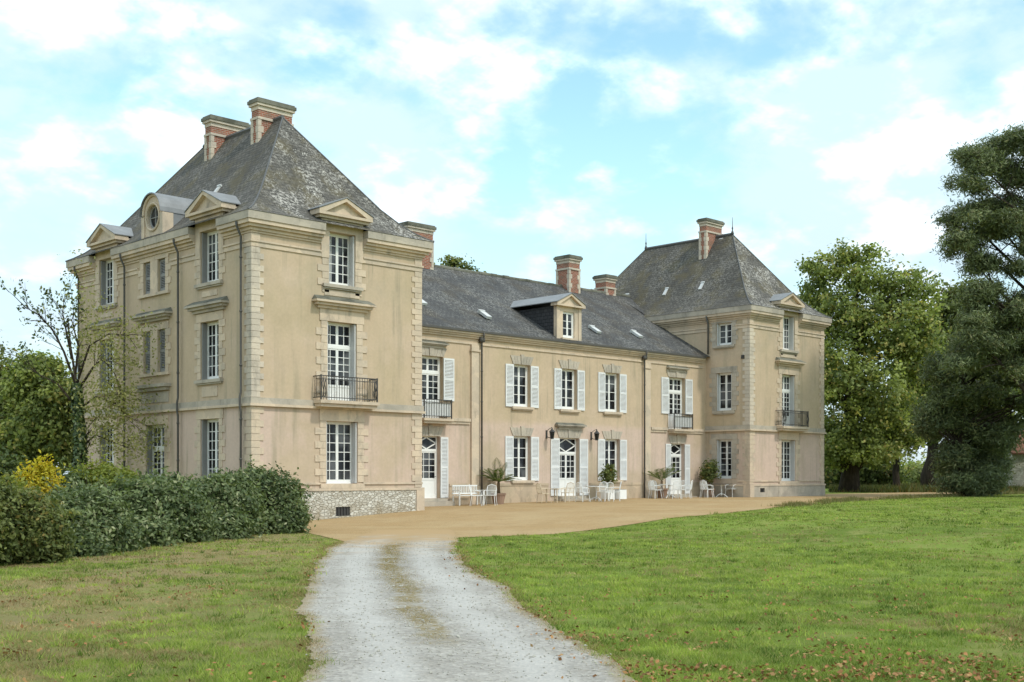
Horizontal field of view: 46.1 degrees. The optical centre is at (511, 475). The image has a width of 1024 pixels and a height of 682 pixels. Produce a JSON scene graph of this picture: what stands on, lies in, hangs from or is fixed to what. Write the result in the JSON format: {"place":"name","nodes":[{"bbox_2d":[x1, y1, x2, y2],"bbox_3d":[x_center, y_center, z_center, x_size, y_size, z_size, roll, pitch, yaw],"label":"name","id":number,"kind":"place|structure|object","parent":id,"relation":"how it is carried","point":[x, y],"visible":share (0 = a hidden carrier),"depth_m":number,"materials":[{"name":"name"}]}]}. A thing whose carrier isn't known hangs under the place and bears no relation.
{"place":"outdoors","nodes":[
{"label":"outdoors","id":0,"kind":"place"},
{"bbox_2d":[294,530,634,681],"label":"driveway","id":1,"kind":"structure","parent":0,"point":[399,670],"depth_m":13.00,"materials":[{"name":"grey gravel"}]},
{"bbox_2d":[358,543,457,644],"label":"drive weeds","id":2,"kind":"object","parent":1,"relation":"on","point":[392,565],"visible":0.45,"depth_m":18.53,"materials":[{"name":"plant"}]},
{"bbox_2d":[0,483,1023,681],"bbox_3d":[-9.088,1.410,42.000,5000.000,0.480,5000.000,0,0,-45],"label":"lawn","id":3,"kind":"structure","parent":0,"point":[14,617],"depth_m":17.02,"materials":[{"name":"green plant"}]},
{"bbox_2d":[0,331,12,363],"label":"park tree","id":4,"kind":"object","parent":3,"relation":"on","point":[2,358],"visible":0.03,"depth_m":81.22,"materials":[{"name":"green plant"}]},
{"bbox_2d":[0,471,25,487],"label":"shrub","id":5,"kind":"object","parent":3,"relation":"on","point":[18,482],"depth_m":26.01,"materials":[{"name":"green plant"}]},
{"bbox_2d":[0,349,64,466],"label":"broadleaf tree","id":6,"kind":"object","parent":3,"relation":"on","point":[1,369],"visible":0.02,"depth_m":60.83,"materials":[{"name":"green plant"}]},
{"bbox_2d":[0,344,75,472],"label":"broadleaf tree","id":7,"kind":"object","parent":3,"relation":"on","point":[38,418],"visible":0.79,"depth_m":55.99,"materials":[{"name":"green plant"}]},
{"bbox_2d":[11,449,71,497],"bbox_3d":[-11.262,0.624,29.023,1.622,2.553,1.381,0,0,-28],"label":"shrub","id":8,"kind":"object","parent":3,"relation":"on","point":[35,473],"visible":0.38,"depth_m":28.83,"materials":[{"name":"yellow plant"}]},
{"bbox_2d":[0,473,83,565],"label":"shrub","id":9,"kind":"object","parent":3,"relation":"on","point":[33,530],"visible":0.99,"depth_m":22.43,"materials":[{"name":"green plant"}]},
{"bbox_2d":[0,447,98,488],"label":"shrub","id":10,"kind":"object","parent":3,"relation":"on","point":[9,465],"visible":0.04,"depth_m":33.72,"materials":[{"name":"green plant"}]},
{"bbox_2d":[0,249,174,471],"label":"thin tree","id":11,"kind":"object","parent":3,"relation":"on","point":[80,436],"visible":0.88,"depth_m":45.86,"materials":[{"name":"green plant"}]},
{"bbox_2d":[38,471,150,557],"bbox_3d":[-9.224,0.860,26.049,2.875,2.080,3.909,0,0,-5],"label":"shrub","id":12,"kind":"object","parent":3,"relation":"on","point":[102,521],"visible":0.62,"depth_m":25.60,"materials":[{"name":"green plant"}]},
{"bbox_2d":[64,453,140,486],"bbox_3d":[-12.168,0.606,35.991,3.069,2.589,2.544,0,0,26],"label":"shrub","id":13,"kind":"object","parent":3,"relation":"on","point":[104,469],"visible":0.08,"depth_m":35.55,"materials":[{"name":"green plant"}]},
{"bbox_2d":[99,466,225,546],"bbox_3d":[-8.924,0.812,30.288,3.307,2.177,6.016,0,0,-16],"label":"shrub","id":14,"kind":"object","parent":3,"relation":"on","point":[172,512],"visible":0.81,"depth_m":29.28,"materials":[{"name":"green plant"}]},
{"bbox_2d":[180,467,280,539],"bbox_3d":[-8.103,0.814,33.134,3.376,2.172,6.453,0,0,-7],"label":"shrub","id":15,"kind":"object","parent":3,"relation":"on","point":[238,512],"visible":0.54,"depth_m":32.63,"materials":[{"name":"green plant"}]},
{"bbox_2d":[230,455,318,534],"bbox_3d":[-7.409,0.594,35.369,3.856,2.613,3.184,0,0,27],"label":"shrub","id":16,"kind":"object","parent":3,"relation":"on","point":[288,505],"visible":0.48,"depth_m":34.85,"materials":[{"name":"green plant"}]},
{"bbox_2d":[434,253,486,272],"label":"broadleaf tree","id":17,"kind":"object","parent":3,"relation":"on","point":[454,261],"visible":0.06,"depth_m":99.64,"materials":[{"name":"green plant"}]},
{"bbox_2d":[0,498,1023,681],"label":"fallen leaves","id":18,"kind":"object","parent":3,"relation":"on","point":[840,671],"visible":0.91,"depth_m":10.63,"materials":[{"name":"brown plant"}]},
{"bbox_2d":[824,462,911,487],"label":"bushy tree","id":19,"kind":"object","parent":3,"relation":"on","point":[875,477],"visible":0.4,"depth_m":110.70,"materials":[{"name":"green plant"}]},
{"bbox_2d":[794,237,961,491],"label":"broadleaf tree","id":20,"kind":"object","parent":3,"relation":"on","point":[854,445],"visible":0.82,"depth_m":84.36,"materials":[{"name":"green plant"}]},
{"bbox_2d":[761,489,1023,507],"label":"weeds","id":21,"kind":"object","parent":3,"relation":"on","point":[842,499],"visible":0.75,"depth_m":56.97,"materials":[{"name":"green plant"}]},
{"bbox_2d":[890,455,925,482],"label":"bushy tree","id":22,"kind":"object","parent":3,"relation":"on","point":[910,464],"visible":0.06,"depth_m":188.22,"materials":[{"name":"green plant"}]},
{"bbox_2d":[876,404,941,485],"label":"broadleaf tree","id":23,"kind":"object","parent":3,"relation":"on","point":[895,475],"visible":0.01,"depth_m":95.77,"materials":[{"name":"green plant"}]},
{"bbox_2d":[901,456,941,483],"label":"bushy tree","id":24,"kind":"object","parent":3,"relation":"on","point":[914,475],"visible":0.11,"depth_m":179.15,"materials":[{"name":"green plant"}]},
{"bbox_2d":[827,481,1023,492],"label":"undergrowth","id":25,"kind":"object","parent":3,"relation":"on","point":[886,488],"visible":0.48,"depth_m":85.47,"materials":[{"name":"green plant"}]},
{"bbox_2d":[883,275,1021,486],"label":"broadleaf tree","id":26,"kind":"object","parent":3,"relation":"on","point":[925,474],"visible":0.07,"depth_m":103.05,"materials":[{"name":"green plant"}]},
{"bbox_2d":[904,337,1023,496],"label":"yew tree","id":27,"kind":"object","parent":3,"relation":"on","point":[971,458],"visible":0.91,"depth_m":68.71,"materials":[{"name":"green plant"}]},
{"bbox_2d":[925,121,1023,392],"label":"pine tree","id":28,"kind":"object","parent":3,"relation":"on","point":[997,217],"visible":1,"depth_m":62.61,"materials":[{"name":"green plant"}]},
{"bbox_2d":[1001,385,1023,440],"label":"park tree","id":29,"kind":"object","parent":3,"relation":"on","point":[1015,392],"visible":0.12,"depth_m":89.19,"materials":[{"name":"green plant"}]},
{"bbox_2d":[1004,430,1023,485],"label":"stone outbuilding","id":30,"kind":"structure","parent":3,"relation":"on","point":[1018,478],"depth_m":97.14,"materials":[{"name":"stone"}]},
{"bbox_2d":[0,0,1023,474],"label":"sky","id":31,"kind":"structure","parent":0,"point":[529,133],"materials":[{"name":"blue"}]},
{"bbox_2d":[285,492,1002,545],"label":"gravel forecourt","id":32,"kind":"structure","parent":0,"point":[520,518],"depth_m":42.89,"materials":[{"name":"beige gravel"}]},
{"bbox_2d":[65,97,831,519],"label":"chateau","id":33,"kind":"structure","parent":32,"relation":"on","point":[339,339],"depth_m":50.20,"materials":[{"name":"stone"}]},
{"bbox_2d":[88,317,120,405],"bbox_3d":[-16.752,-4.675,49.778,0.670,3.550,2.600,0,0,-45],"label":"window","id":34,"kind":"structure","parent":33,"relation":"in","point":[113,323],"depth_m":50.09,"materials":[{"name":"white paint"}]},
{"bbox_2d":[95,416,118,466],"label":"window","id":35,"kind":"structure","parent":33,"relation":"in","point":[113,458],"depth_m":50.21,"materials":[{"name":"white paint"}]},
{"bbox_2d":[85,223,132,317],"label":"window","id":36,"kind":"structure","parent":33,"relation":"in","point":[105,236],"depth_m":49.94,"materials":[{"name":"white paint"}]},
{"bbox_2d":[140,415,169,476],"bbox_3d":[-13.783,-0.790,46.976,0.370,3.080,2.320,0,0,-45],"label":"window","id":37,"kind":"structure","parent":33,"relation":"in","point":[163,462],"depth_m":47.23,"materials":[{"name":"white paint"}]},
{"bbox_2d":[184,296,228,396],"bbox_3d":[-11.042,-4.675,43.978,0.670,3.550,2.600,0,0,-45],"label":"window","id":38,"kind":"structure","parent":33,"relation":"in","point":[213,366],"depth_m":44.18,"materials":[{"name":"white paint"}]},
{"bbox_2d":[194,408,224,478],"bbox_3d":[-10.935,-1.102,44.083,0.370,2.685,2.120,0,0,-45],"label":"window","id":39,"kind":"structure","parent":33,"relation":"in","point":[213,442],"depth_m":44.42,"materials":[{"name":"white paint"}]},
{"bbox_2d":[184,190,240,297],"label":"window","id":40,"kind":"structure","parent":33,"relation":"in","point":[206,205],"depth_m":44.14,"materials":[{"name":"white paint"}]},
{"bbox_2d":[307,197,373,298],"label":"window","id":41,"kind":"structure","parent":33,"relation":"in","point":[337,254],"depth_m":44.88,"materials":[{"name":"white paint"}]},
{"bbox_2d":[315,409,368,487],"bbox_3d":[-6.425,-0.995,44.825,2.440,2.900,0.470,0,0,-45],"label":"window","id":42,"kind":"structure","parent":33,"relation":"in","point":[341,465],"depth_m":45.02,"materials":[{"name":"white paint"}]},
{"bbox_2d":[312,294,376,400],"bbox_3d":[-6.337,-4.665,44.736,2.720,3.890,0.720,0,0,-45],"label":"french window","id":43,"kind":"structure","parent":33,"relation":"in","point":[339,357],"depth_m":44.95,"materials":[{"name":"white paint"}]},
{"bbox_2d":[421,425,443,497],"bbox_3d":[-3.702,-0.625,53.021,1.608,3.230,0.370,0,0,-45],"label":"glazed door","id":44,"kind":"structure","parent":33,"relation":"in","point":[430,433],"depth_m":53.21,"materials":[{"name":"white paint"}]},
{"bbox_2d":[421,340,449,417],"bbox_3d":[-3.606,-4.235,53.009,1.848,3.430,0.520,0,0,-45],"label":"french window","id":45,"kind":"structure","parent":33,"relation":"in","point":[430,368],"depth_m":53.21,"materials":[{"name":"white paint"}]},
{"bbox_2d":[510,355,534,410],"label":"window","id":46,"kind":"structure","parent":33,"relation":"in","point":[520,371],"depth_m":57.12,"materials":[{"name":"white paint"}]},
{"bbox_2d":[510,426,534,483],"bbox_3d":[0.413,-0.980,57.008,1.588,2.740,0.420,0,0,-45],"label":"window","id":47,"kind":"structure","parent":33,"relation":"in","point":[521,434],"depth_m":57.13,"materials":[{"name":"white paint"}]},
{"bbox_2d":[559,359,580,413],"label":"window","id":48,"kind":"structure","parent":33,"relation":"in","point":[567,375],"depth_m":59.44,"materials":[{"name":"white paint"}]},
{"bbox_2d":[554,422,586,495],"bbox_3d":[2.800,-0.810,59.288,2.100,3.600,0.560,0,0,-45],"label":"glazed door","id":49,"kind":"structure","parent":33,"relation":"in","point":[568,433],"depth_m":59.47,"materials":[{"name":"white paint"}]},
{"bbox_2d":[602,364,622,415],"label":"window","id":50,"kind":"structure","parent":33,"relation":"in","point":[610,379],"depth_m":61.70,"materials":[{"name":"white paint"}]},
{"bbox_2d":[602,430,622,483],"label":"window","id":51,"kind":"structure","parent":33,"relation":"in","point":[610,437],"depth_m":61.73,"materials":[{"name":"white paint"}]},
{"bbox_2d":[668,435,686,493],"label":"glazed door","id":52,"kind":"structure","parent":33,"relation":"in","point":[675,448],"depth_m":65.58,"materials":[{"name":"white paint"}]},
{"bbox_2d":[666,365,689,428],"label":"french window","id":53,"kind":"structure","parent":33,"relation":"in","point":[675,384],"depth_m":65.45,"materials":[{"name":"white paint"}]},
{"bbox_2d":[709,434,738,478],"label":"window","id":54,"kind":"structure","parent":33,"relation":"in","point":[727,451],"depth_m":66.49,"materials":[{"name":"white paint"}]},
{"bbox_2d":[709,366,738,414],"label":"window","id":55,"kind":"structure","parent":33,"relation":"in","point":[726,394],"depth_m":66.45,"materials":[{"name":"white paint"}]},
{"bbox_2d":[710,320,737,348],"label":"window","id":56,"kind":"structure","parent":33,"relation":"in","point":[725,331],"depth_m":66.45,"materials":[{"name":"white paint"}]},
{"bbox_2d":[769,292,805,358],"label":"window","id":57,"kind":"structure","parent":33,"relation":"in","point":[788,326],"depth_m":67.95,"materials":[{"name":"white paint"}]},
{"bbox_2d":[776,432,800,483],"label":"window","id":58,"kind":"structure","parent":33,"relation":"in","point":[787,464],"depth_m":68.18,"materials":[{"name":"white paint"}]},
{"bbox_2d":[775,357,806,426],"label":"french window","id":59,"kind":"structure","parent":33,"relation":"in","point":[788,366],"depth_m":68.15,"materials":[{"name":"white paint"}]},
{"bbox_2d":[452,485,483,505],"bbox_3d":[-1.947,0.858,53.562,1.500,0.900,0.520,0,0,-45],"label":"garden bench","id":60,"kind":"object","parent":32,"relation":"on","point":[457,490],"visible":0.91,"depth_m":53.66,"materials":[{"name":"white wood"}]},
{"bbox_2d":[469,484,482,505],"bbox_3d":[-1.590,0.841,52.523,0.596,0.948,0.528,0,0,6],"label":"garden chair","id":61,"kind":"object","parent":32,"relation":"on","point":[470,490],"visible":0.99,"depth_m":52.49,"materials":[{"name":"white metal"}]},
{"bbox_2d":[484,484,496,503],"bbox_3d":[-0.940,0.831,53.223,0.528,0.948,0.596,0,0,10],"label":"garden chair","id":62,"kind":"object","parent":32,"relation":"on","point":[494,491],"visible":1,"depth_m":53.40,"materials":[{"name":"white metal"}]},
{"bbox_2d":[480,458,521,503],"bbox_3d":[-0.480,0.225,54.912,1.990,2.123,1.847,0,0,-45],"label":"potted palm","id":63,"kind":"object","parent":32,"relation":"on","point":[500,497],"visible":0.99,"depth_m":54.67,"materials":[{"name":"plant"}]},
{"bbox_2d":[536,483,550,502],"bbox_3d":[1.446,0.786,55.837,0.596,0.948,0.528,0,0,-28],"label":"garden chair","id":64,"kind":"object","parent":32,"relation":"on","point":[539,488],"visible":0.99,"depth_m":55.74,"materials":[{"name":"beige plastic"}]},
{"bbox_2d":[546,489,565,502],"bbox_3d":[2.049,0.923,56.345,0.700,0.650,0.700,0,0,40],"label":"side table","id":65,"kind":"object","parent":32,"relation":"on","point":[557,495],"visible":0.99,"depth_m":56.28,"materials":[{"name":"beige plastic"}]},
{"bbox_2d":[560,482,574,501],"bbox_3d":[2.639,0.766,56.867,0.528,0.948,0.596,0,0,34],"label":"garden chair","id":66,"kind":"object","parent":32,"relation":"on","point":[571,489],"visible":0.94,"depth_m":56.93,"materials":[{"name":"beige plastic"}]},
{"bbox_2d":[575,482,590,501],"bbox_3d":[3.333,0.758,56.983,0.596,0.948,0.528,0,0,-38],"label":"garden chair","id":67,"kind":"object","parent":32,"relation":"on","point":[582,492],"visible":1,"depth_m":56.89,"materials":[{"name":"white metal"}]},
{"bbox_2d":[585,486,607,500],"bbox_3d":[4.038,0.854,57.532,1.100,0.732,1.100,0,0,-45],"label":"garden table","id":68,"kind":"object","parent":32,"relation":"on","point":[596,487],"visible":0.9,"depth_m":57.48,"materials":[{"name":"white metal"}]},
{"bbox_2d":[595,481,608,500],"bbox_3d":[4.376,0.737,58.377,0.528,0.948,0.596,0,0,22],"label":"garden chair","id":69,"kind":"object","parent":32,"relation":"on","point":[599,491],"visible":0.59,"depth_m":58.45,"materials":[{"name":"white metal"}]},
{"bbox_2d":[599,482,613,500],"bbox_3d":[4.474,0.750,56.717,0.528,0.948,0.596,0,0,-28],"label":"garden chair","id":70,"kind":"object","parent":32,"relation":"on","point":[607,484],"visible":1,"depth_m":56.58,"materials":[{"name":"white metal"}]},
{"bbox_2d":[598,463,619,499],"bbox_3d":[4.780,0.271,59.815,1.073,1.845,1.106,0,0,-45],"label":"potted shrub","id":71,"kind":"object","parent":32,"relation":"on","point":[608,474],"visible":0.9,"depth_m":59.66,"materials":[{"name":"green plant"}]},
{"bbox_2d":[609,482,620,500],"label":"garden chair","id":72,"kind":"object","parent":32,"relation":"on","point":[618,492],"visible":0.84,"depth_m":57.29,"materials":[{"name":"white metal"}]},
{"bbox_2d":[613,489,626,498],"bbox_3d":[5.366,0.916,60.031,0.500,0.482,0.500,0,0,-45],"label":"box planter","id":73,"kind":"object","parent":32,"relation":"on","point":[623,493],"visible":0.79,"depth_m":59.85,"materials":[{"name":"white paint"}]},
{"bbox_2d":[648,480,661,497],"bbox_3d":[7.292,0.695,61.515,0.596,0.948,0.528,0,0,-36],"label":"garden chair","id":74,"kind":"object","parent":32,"relation":"on","point":[653,488],"visible":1,"depth_m":61.47,"materials":[{"name":"white metal"}]},
{"bbox_2d":[650,480,663,497],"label":"garden chair","id":75,"kind":"object","parent":32,"relation":"on","point":[656,487],"visible":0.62,"depth_m":62.85,"materials":[{"name":"white metal"}]},
{"bbox_2d":[645,463,681,497],"bbox_3d":[7.777,0.240,63.339,1.973,1.840,2.040,0,0,-45],"label":"potted palm","id":76,"kind":"object","parent":32,"relation":"on","point":[664,476],"visible":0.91,"depth_m":62.97,"materials":[{"name":"plant"}]},
{"bbox_2d":[658,484,677,497],"bbox_3d":[8.104,0.797,62.096,1.100,0.732,1.100,0,0,-6],"label":"garden table","id":77,"kind":"object","parent":32,"relation":"on","point":[668,489],"visible":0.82,"depth_m":62.05,"materials":[{"name":"white metal"}]},
{"bbox_2d":[669,480,681,498],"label":"garden chair","id":78,"kind":"object","parent":32,"relation":"on","point":[678,486],"visible":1,"depth_m":61.01,"materials":[{"name":"white metal"}]},
{"bbox_2d":[673,480,685,497],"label":"garden chair","id":79,"kind":"object","parent":32,"relation":"on","point":[681,488],"visible":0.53,"depth_m":62.88,"materials":[{"name":"white metal"}]},
{"bbox_2d":[680,480,692,498],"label":"garden chair","id":80,"kind":"object","parent":32,"relation":"on","point":[690,485],"visible":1,"depth_m":61.66,"materials":[{"name":"white metal"}]},
{"bbox_2d":[700,480,712,496],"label":"garden chair","id":81,"kind":"object","parent":32,"relation":"on","point":[703,487],"visible":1,"depth_m":63.68,"materials":[{"name":"white metal"}]},
{"bbox_2d":[698,458,721,496],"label":"potted shrub","id":82,"kind":"object","parent":32,"relation":"on","point":[708,473],"visible":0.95,"depth_m":65.93,"materials":[{"name":"green plant"}]}
]}

